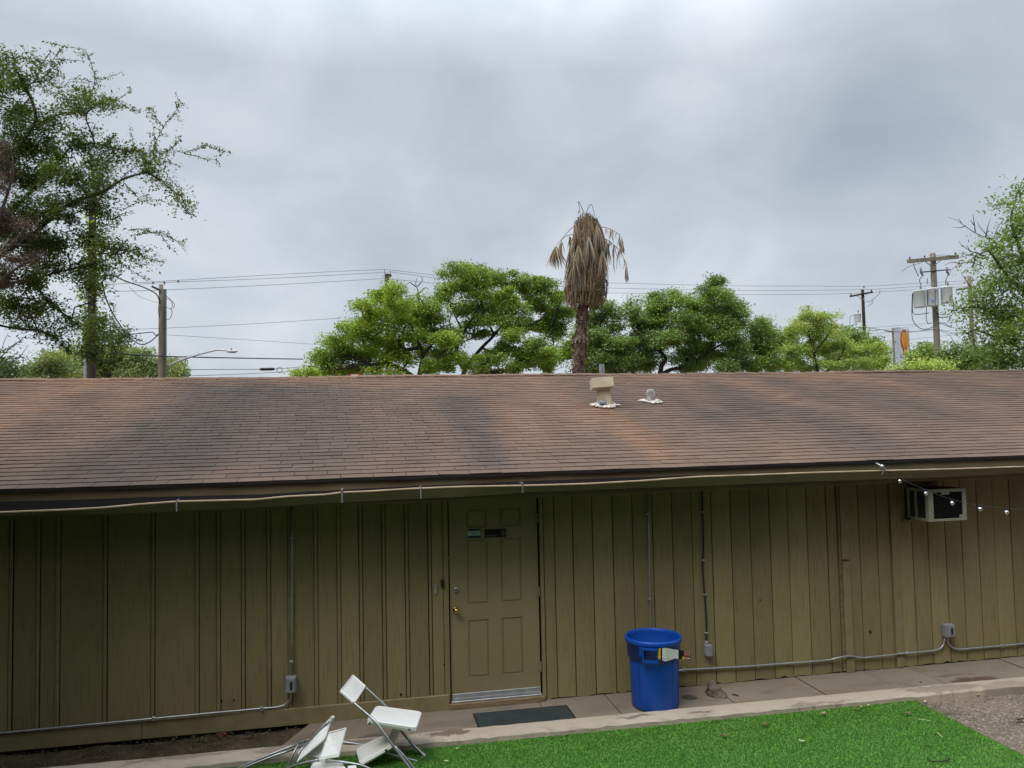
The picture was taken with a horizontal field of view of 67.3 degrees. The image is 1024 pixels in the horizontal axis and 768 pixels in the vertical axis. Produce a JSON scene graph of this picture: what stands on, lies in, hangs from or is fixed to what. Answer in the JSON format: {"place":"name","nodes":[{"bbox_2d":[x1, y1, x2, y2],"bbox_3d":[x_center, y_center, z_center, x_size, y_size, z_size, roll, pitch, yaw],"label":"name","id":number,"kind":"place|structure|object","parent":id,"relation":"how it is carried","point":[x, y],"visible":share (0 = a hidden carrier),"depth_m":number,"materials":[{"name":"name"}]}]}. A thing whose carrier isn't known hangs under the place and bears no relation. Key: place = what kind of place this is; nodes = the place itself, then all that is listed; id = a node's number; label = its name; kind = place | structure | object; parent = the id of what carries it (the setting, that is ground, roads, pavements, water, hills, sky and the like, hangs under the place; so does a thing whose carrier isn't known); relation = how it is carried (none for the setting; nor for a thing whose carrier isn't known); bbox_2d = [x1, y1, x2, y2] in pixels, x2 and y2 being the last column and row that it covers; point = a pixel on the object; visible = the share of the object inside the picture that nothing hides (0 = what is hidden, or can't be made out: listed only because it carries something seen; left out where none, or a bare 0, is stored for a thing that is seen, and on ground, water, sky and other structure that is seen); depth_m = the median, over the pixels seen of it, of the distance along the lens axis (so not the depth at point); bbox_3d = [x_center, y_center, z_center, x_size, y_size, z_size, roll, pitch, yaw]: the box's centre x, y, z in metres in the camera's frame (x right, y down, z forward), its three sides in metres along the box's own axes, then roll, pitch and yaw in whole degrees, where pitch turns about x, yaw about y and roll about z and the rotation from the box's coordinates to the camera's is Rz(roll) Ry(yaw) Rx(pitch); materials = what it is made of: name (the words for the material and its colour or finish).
{"place":"outdoors","nodes":[
{"label":"outdoors","id":0,"kind":"place"},
{"bbox_2d":[83,289,86,377],"bbox_3d":[-18.745,0.356,33.764,0.120,9.322,0.120,-1,-3,-11],"label":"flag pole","id":1,"kind":"object","parent":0,"point":[84,376],"visible":0.01,"depth_m":33.78,"materials":[{"name":"metal"}]},
{"bbox_2d":[0,556,1023,754],"bbox_3d":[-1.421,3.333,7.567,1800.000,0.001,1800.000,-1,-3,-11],"label":"ground","id":2,"kind":"structure","parent":0,"point":[994,717],"depth_m":7.38,"materials":[{"name":"brown soil"}]},
{"bbox_2d":[0,334,37,377],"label":"sapling","id":3,"kind":"object","parent":2,"relation":"on","point":[7,369],"visible":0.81,"depth_m":12.99,"materials":[{"name":"green plant"}]},
{"bbox_2d":[0,137,51,292],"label":"dead tree","id":4,"kind":"object","parent":2,"relation":"on","point":[5,227],"visible":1,"depth_m":13.61,"materials":[{"name":"brown plant"}]},
{"bbox_2d":[17,344,86,378],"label":"bushy tree","id":5,"kind":"object","parent":2,"relation":"on","point":[53,362],"visible":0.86,"depth_m":35.24,"materials":[{"name":"green plant"}]},
{"bbox_2d":[74,197,109,377],"bbox_3d":[-15.219,-1.116,27.683,1.506,11.496,1.382,-2,-3,13],"label":"tree trunk","id":6,"kind":"object","parent":2,"relation":"on","point":[91,369],"visible":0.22,"depth_m":27.77,"materials":[{"name":"plant"}]},
{"bbox_2d":[102,282,157,344],"bbox_3d":[-15.869,-2.665,31.846,0.424,1.652,8.050,-1,-3,-12],"label":"power line","id":7,"kind":"object","parent":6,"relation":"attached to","point":[120,324],"visible":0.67,"depth_m":29.86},
{"bbox_2d":[0,41,232,376],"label":"oak tree","id":8,"kind":"object","parent":2,"relation":"on","point":[55,244],"visible":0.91,"depth_m":14.91,"materials":[{"name":"green plant"}]},
{"bbox_2d":[54,338,192,377],"bbox_3d":[-20.922,1.458,40.725,7.723,7.946,6.543,-1,-3,-11],"label":"bushy tree","id":9,"kind":"object","parent":2,"relation":"on","point":[143,366],"visible":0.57,"depth_m":39.52,"materials":[{"name":"green plant"}]},
{"bbox_2d":[0,727,303,767],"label":"dirt bed","id":10,"kind":"object","parent":2,"relation":"on","point":[67,757],"visible":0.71,"depth_m":6.98,"materials":[{"name":"soil"}]},
{"bbox_2d":[0,726,295,767],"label":"weeds","id":11,"kind":"object","parent":10,"relation":"on","point":[174,738],"visible":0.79,"depth_m":6.96,"materials":[{"name":"brown plant"}]},
{"bbox_2d":[216,732,226,736],"bbox_3d":[-2.739,3.304,7.256,0.107,0.042,0.049,-1,-3,-11],"label":"brick fragment","id":12,"kind":"object","parent":10,"relation":"on","point":[222,734],"visible":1,"depth_m":7.24,"materials":[{"name":"red brick"}]},
{"bbox_2d":[167,353,191,376],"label":"bushy tree","id":13,"kind":"object","parent":2,"relation":"on","point":[184,361],"visible":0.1,"depth_m":46.12,"materials":[{"name":"green plant"}]},
{"bbox_2d":[151,280,237,377],"bbox_3d":[-14.559,0.044,35.431,4.416,9.937,0.648,-2,-3,11],"label":"utility pole","id":14,"kind":"object","parent":2,"relation":"on","point":[162,339],"visible":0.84,"depth_m":35.83,"materials":[{"name":"brown wood"}]},
{"bbox_2d":[101,274,159,302],"bbox_3d":[-15.769,-3.900,31.925,0.274,1.118,8.003,-1,-3,-11],"label":"power line","id":15,"kind":"object","parent":14,"relation":"attached to","point":[135,284],"visible":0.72,"depth_m":32.72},
{"bbox_2d":[125,332,158,335],"bbox_3d":[-16.070,-2.166,33.399,0.169,0.676,4.869,-1,-3,-10],"label":"power line","id":16,"kind":"object","parent":14,"relation":"attached to","point":[144,332],"visible":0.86,"depth_m":33.98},
{"bbox_2d":[109,352,302,359],"bbox_3d":[-14.723,-1.375,38.549,0.284,0.581,12.229,-3,-3,26],"label":"power line","id":17,"kind":"object","parent":14,"relation":"attached to","point":[207,357],"visible":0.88,"depth_m":38.11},
{"bbox_2d":[115,318,337,329],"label":"power line","id":18,"kind":"object","parent":14,"relation":"attached to","point":[236,324],"visible":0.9,"depth_m":40.01,"materials":[{"name":"metal"}]},
{"bbox_2d":[191,371,289,375],"bbox_3d":[-12.837,-0.546,37.597,0.306,0.560,6.863,-4,-4,43],"label":"power line","id":19,"kind":"object","parent":14,"relation":"attached to","point":[236,374],"visible":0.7,"depth_m":37.11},
{"bbox_2d":[183,366,304,372],"bbox_3d":[-12.618,-0.798,37.325,0.906,0.478,6.583,-4,-4,44],"label":"power line","id":20,"kind":"object","parent":14,"relation":"attached to","point":[266,369],"visible":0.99,"depth_m":37.65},
{"bbox_2d":[108,269,383,284],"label":"power line","id":21,"kind":"object","parent":14,"relation":"attached to","point":[242,276],"visible":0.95,"depth_m":40.23,"materials":[{"name":"metal"}]},
{"bbox_2d":[175,335,320,344],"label":"power line","id":22,"kind":"object","parent":14,"relation":"attached to","point":[242,339],"visible":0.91,"depth_m":40.11,"materials":[{"name":"metal"}]},
{"bbox_2d":[145,272,382,283],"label":"power line","id":23,"kind":"object","parent":14,"relation":"attached to","point":[264,278],"visible":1,"depth_m":40.58,"materials":[{"name":"metal"}]},
{"bbox_2d":[282,275,470,376],"bbox_3d":[-6.008,0.025,32.708,8.607,9.360,5.763,-1,-3,-2],"label":"oak tree","id":24,"kind":"object","parent":2,"relation":"on","point":[423,318],"visible":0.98,"depth_m":31.90,"materials":[{"name":"green plant"}]},
{"bbox_2d":[384,269,391,371],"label":"utility pole","id":25,"kind":"object","parent":2,"relation":"on","point":[387,275],"visible":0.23,"depth_m":46.86,"materials":[{"name":"brown wood"}]},
{"bbox_2d":[107,278,383,291],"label":"power line","id":26,"kind":"object","parent":25,"relation":"attached to","point":[238,286],"visible":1,"depth_m":40.08,"materials":[{"name":"metal"}]},
{"bbox_2d":[384,278,981,294],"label":"power line","id":27,"kind":"object","parent":25,"relation":"attached to","point":[771,294],"visible":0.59,"depth_m":53.51,"materials":[{"name":"metal"}]},
{"bbox_2d":[0,364,1023,751],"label":"wooden building","id":28,"kind":"structure","parent":2,"relation":"on","point":[144,548],"depth_m":8.04,"materials":[{"name":"green paint"}]},
{"bbox_2d":[0,506,296,733],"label":"electrical conduit","id":29,"kind":"object","parent":28,"relation":"attached to","point":[290,684],"visible":0.98,"depth_m":7.34,"materials":[{"name":"grey metal"}]},
{"bbox_2d":[468,529,480,537],"bbox_3d":[-0.385,1.530,7.878,0.130,0.089,0.006,-1,-3,-11],"label":"door sign","id":30,"kind":"object","parent":28,"relation":"attached to","point":[474,533],"visible":1,"depth_m":7.88,"materials":[{"name":"black plastic"}]},
{"bbox_2d":[448,498,541,700],"bbox_3d":[-0.167,2.170,7.874,0.934,2.019,0.120,-1,-3,-11],"label":"door","id":31,"kind":"structure","parent":28,"relation":"in","point":[494,591],"depth_m":7.88,"materials":[{"name":"beige wood"}]},
{"bbox_2d":[485,529,505,537],"bbox_3d":[-0.170,1.536,7.919,0.225,0.084,0.006,-1,-3,-11],"label":"door sign","id":32,"kind":"object","parent":28,"relation":"attached to","point":[490,533],"visible":1,"depth_m":7.92,"materials":[{"name":"black plastic"}]},
{"bbox_2d":[646,493,650,627],"bbox_3d":[1.459,2.167,8.170,0.048,2.093,0.025,-1,-3,-11],"label":"conduit pipe","id":33,"kind":"object","parent":28,"relation":"attached to","point":[647,514],"visible":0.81,"depth_m":8.18,"materials":[{"name":"metal"}]},
{"bbox_2d":[700,491,712,655],"bbox_3d":[2.078,2.020,8.271,0.073,1.770,0.080,-1,-3,-11],"label":"conduit","id":34,"kind":"object","parent":28,"relation":"attached to","point":[708,651],"visible":0.98,"depth_m":8.27,"materials":[{"name":"grey metal"}]},
{"bbox_2d":[679,623,1023,671],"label":"electrical conduit","id":35,"kind":"object","parent":28,"relation":"attached to","point":[948,630],"visible":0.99,"depth_m":8.66,"materials":[{"name":"grey metal"}]},
{"bbox_2d":[904,486,966,521],"bbox_3d":[4.740,1.347,8.653,0.505,0.363,0.398,-1,-3,-11],"label":"air conditioner","id":36,"kind":"object","parent":28,"relation":"attached to","point":[929,507],"visible":0.96,"depth_m":8.50,"materials":[{"name":"metal"}]},
{"bbox_2d":[876,463,1023,514],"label":"string lights","id":37,"kind":"object","parent":28,"relation":"hanging from","point":[925,493],"visible":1,"depth_m":7.93,"materials":[{"name":"white plastic"}]},
{"bbox_2d":[426,258,615,374],"bbox_3d":[0.766,-0.640,36.697,9.715,10.861,8.434,-1,-3,-11],"label":"oak tree","id":38,"kind":"object","parent":2,"relation":"on","point":[499,308],"visible":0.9,"depth_m":35.42,"materials":[{"name":"green plant"}]},
{"bbox_2d":[47,677,1023,767],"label":"kerb","id":39,"kind":"structure","parent":2,"relation":"on","point":[920,694],"depth_m":7.25,"materials":[{"name":"concrete"}]},
{"bbox_2d":[546,201,628,372],"bbox_3d":[1.974,-0.342,18.754,1.523,8.324,1.693,-4,-4,42],"label":"palm tree","id":40,"kind":"object","parent":2,"relation":"on","point":[586,268],"visible":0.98,"depth_m":18.74,"materials":[{"name":"brown plant"}]},
{"bbox_2d":[564,298,644,373],"bbox_3d":[4.362,0.245,34.658,3.929,8.710,4.532,-1,-3,-11],"label":"oak tree","id":41,"kind":"object","parent":2,"relation":"on","point":[622,347],"visible":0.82,"depth_m":33.55,"materials":[{"name":"green plant"}]},
{"bbox_2d":[226,700,1023,767],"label":"turf base","id":42,"kind":"object","parent":2,"relation":"on","point":[725,762],"visible":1,"depth_m":6.73,"materials":[{"name":"green plastic"}]},
{"bbox_2d":[238,716,334,767],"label":"folding chair","id":43,"kind":"object","parent":42,"relation":"on","point":[312,746],"visible":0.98,"depth_m":6.53,"materials":[{"name":"white plastic"}]},
{"bbox_2d":[286,728,369,767],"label":"folding chair","id":44,"kind":"object","parent":42,"relation":"on","point":[333,744],"visible":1,"depth_m":6.34,"materials":[{"name":"white plastic"}]},
{"bbox_2d":[343,729,418,764],"bbox_3d":[-1.134,3.147,6.700,0.695,0.266,0.462,-1,-3,-11],"label":"folding chair","id":45,"kind":"object","parent":42,"relation":"on","point":[372,750],"visible":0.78,"depth_m":6.63,"materials":[{"name":"white plastic"}]},
{"bbox_2d":[340,675,425,767],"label":"folding chair","id":46,"kind":"object","parent":42,"relation":"on","point":[351,691],"visible":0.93,"depth_m":6.65,"materials":[{"name":"white plastic"}]},
{"bbox_2d":[927,758,949,761],"bbox_3d":[3.538,3.108,6.362,0.184,0.009,0.066,-1,-3,2],"label":"twig","id":47,"kind":"object","parent":42,"relation":"on","point":[938,761],"visible":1,"depth_m":6.34,"materials":[{"name":"brown wood"}]},
{"bbox_2d":[614,271,760,373],"bbox_3d":[7.877,-0.389,35.891,7.646,9.976,5.743,-1,-3,-11],"label":"oak tree","id":48,"kind":"object","parent":2,"relation":"on","point":[691,318],"visible":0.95,"depth_m":34.84,"materials":[{"name":"green plant"}]},
{"bbox_2d":[733,314,786,371],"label":"oak tree","id":49,"kind":"object","parent":2,"relation":"on","point":[763,333],"visible":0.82,"depth_m":36.71,"materials":[{"name":"green plant"}]},
{"bbox_2d":[770,325,805,355],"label":"oak tree","id":50,"kind":"object","parent":2,"relation":"on","point":[780,342],"visible":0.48,"depth_m":49.53,"materials":[{"name":"green plant"}]},
{"bbox_2d":[769,305,897,371],"bbox_3d":[15.816,0.253,38.785,7.596,8.643,4.672,-1,-3,-11],"label":"acacia tree","id":51,"kind":"object","parent":2,"relation":"on","point":[839,351],"visible":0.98,"depth_m":37.90,"materials":[{"name":"green plant"}]},
{"bbox_2d":[832,322,895,370],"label":"oak tree","id":52,"kind":"object","parent":2,"relation":"on","point":[856,336],"visible":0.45,"depth_m":49.63,"materials":[{"name":"green plant"}]},
{"bbox_2d":[849,286,879,334],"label":"utility pole","id":53,"kind":"object","parent":2,"relation":"on","point":[857,317],"visible":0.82,"depth_m":53.80,"materials":[{"name":"brown wood"}]},
{"bbox_2d":[385,269,953,285],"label":"power line","id":54,"kind":"object","parent":53,"relation":"attached to","point":[666,284],"visible":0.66,"depth_m":52.33,"materials":[{"name":"metal"}]},
{"bbox_2d":[394,272,966,290],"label":"power line","id":55,"kind":"object","parent":53,"relation":"attached to","point":[732,290],"visible":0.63,"depth_m":53.33,"materials":[{"name":"metal"}]},
{"bbox_2d":[886,328,895,366],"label":"utility pole","id":56,"kind":"object","parent":2,"relation":"on","point":[893,345],"visible":0.27,"depth_m":61.86,"materials":[{"name":"grey wood"}]},
{"bbox_2d":[888,327,909,367],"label":"station sign","id":57,"kind":"object","parent":2,"relation":"on","point":[901,339],"visible":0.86,"depth_m":66.33,"materials":[{"name":"white metal"}]},
{"bbox_2d":[880,356,961,370],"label":"bushy tree","id":58,"kind":"object","parent":2,"relation":"on","point":[931,364],"visible":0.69,"depth_m":23.88,"materials":[{"name":"green plant"}]},
{"bbox_2d":[897,340,954,367],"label":"bushy tree","id":59,"kind":"object","parent":2,"relation":"on","point":[920,352],"visible":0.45,"depth_m":44.05,"materials":[{"name":"green plant"}]},
{"bbox_2d":[907,252,958,358],"bbox_3d":[20.789,-1.055,37.456,2.474,10.841,0.822,-1,-3,-11],"label":"utility pole","id":60,"kind":"object","parent":2,"relation":"on","point":[921,297],"visible":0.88,"depth_m":37.64,"materials":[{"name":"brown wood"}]},
{"bbox_2d":[866,327,932,331],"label":"power line","id":61,"kind":"object","parent":60,"relation":"attached to","point":[896,331],"visible":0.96,"depth_m":54.12,"materials":[{"name":"black metal"}]},
{"bbox_2d":[956,276,974,344],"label":"utility pole","id":62,"kind":"object","parent":2,"relation":"on","point":[969,281],"visible":0.18,"depth_m":41.82,"materials":[{"name":"brown wood"}]},
{"bbox_2d":[924,340,1007,369],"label":"bushy tree","id":63,"kind":"object","parent":2,"relation":"on","point":[956,355],"visible":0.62,"depth_m":31.75,"materials":[{"name":"green plant"}]},
{"bbox_2d":[931,174,1023,369],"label":"ash tree","id":64,"kind":"object","parent":2,"relation":"on","point":[1006,329],"visible":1,"depth_m":16.80,"materials":[{"name":"green plant"}]},
{"bbox_2d":[0,0,1023,377],"label":"sky","id":65,"kind":"structure","parent":0,"point":[818,147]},
{"bbox_2d":[282,656,1023,745],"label":"walkway","id":66,"kind":"structure","parent":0,"point":[794,687],"depth_m":8.02,"materials":[{"name":"concrete"}]},
{"bbox_2d":[473,705,575,727],"bbox_3d":[0.120,3.226,7.461,0.954,0.010,0.394,-1,-3,-11],"label":"doormat","id":67,"kind":"object","parent":66,"relation":"on","point":[520,716],"visible":0.96,"depth_m":7.47,"materials":[{"name":"black plastic"}]},
{"bbox_2d":[625,628,681,711],"bbox_3d":[1.426,2.869,7.721,0.568,0.694,0.568,0,-3,-30],"label":"trash bin","id":68,"kind":"object","parent":66,"relation":"on","point":[654,683],"visible":0.94,"depth_m":7.53,"materials":[{"name":"blue plastic"}]},
{"bbox_2d":[657,648,690,660],"bbox_3d":[1.515,2.520,7.170,0.339,0.146,0.032,0,-3,-14],"label":"card label","id":69,"kind":"object","parent":68,"relation":"attached to","point":[665,654],"visible":1,"depth_m":7.15,"materials":[{"name":"white paper"}]},
{"bbox_2d":[680,694,698,700],"bbox_3d":[1.821,3.215,7.890,0.186,0.004,0.186,-1,-3,-11],"label":"drain cap","id":70,"kind":"object","parent":66,"relation":"on","point":[688,697],"visible":1,"depth_m":7.89,"materials":[{"name":"concrete"}]},
{"bbox_2d":[705,680,726,698],"bbox_3d":[2.110,3.142,7.953,0.198,0.149,0.218,-1,-3,1],"label":"rock","id":71,"kind":"object","parent":66,"relation":"on","point":[714,690],"visible":1,"depth_m":7.90,"materials":[{"name":"brown stone"}]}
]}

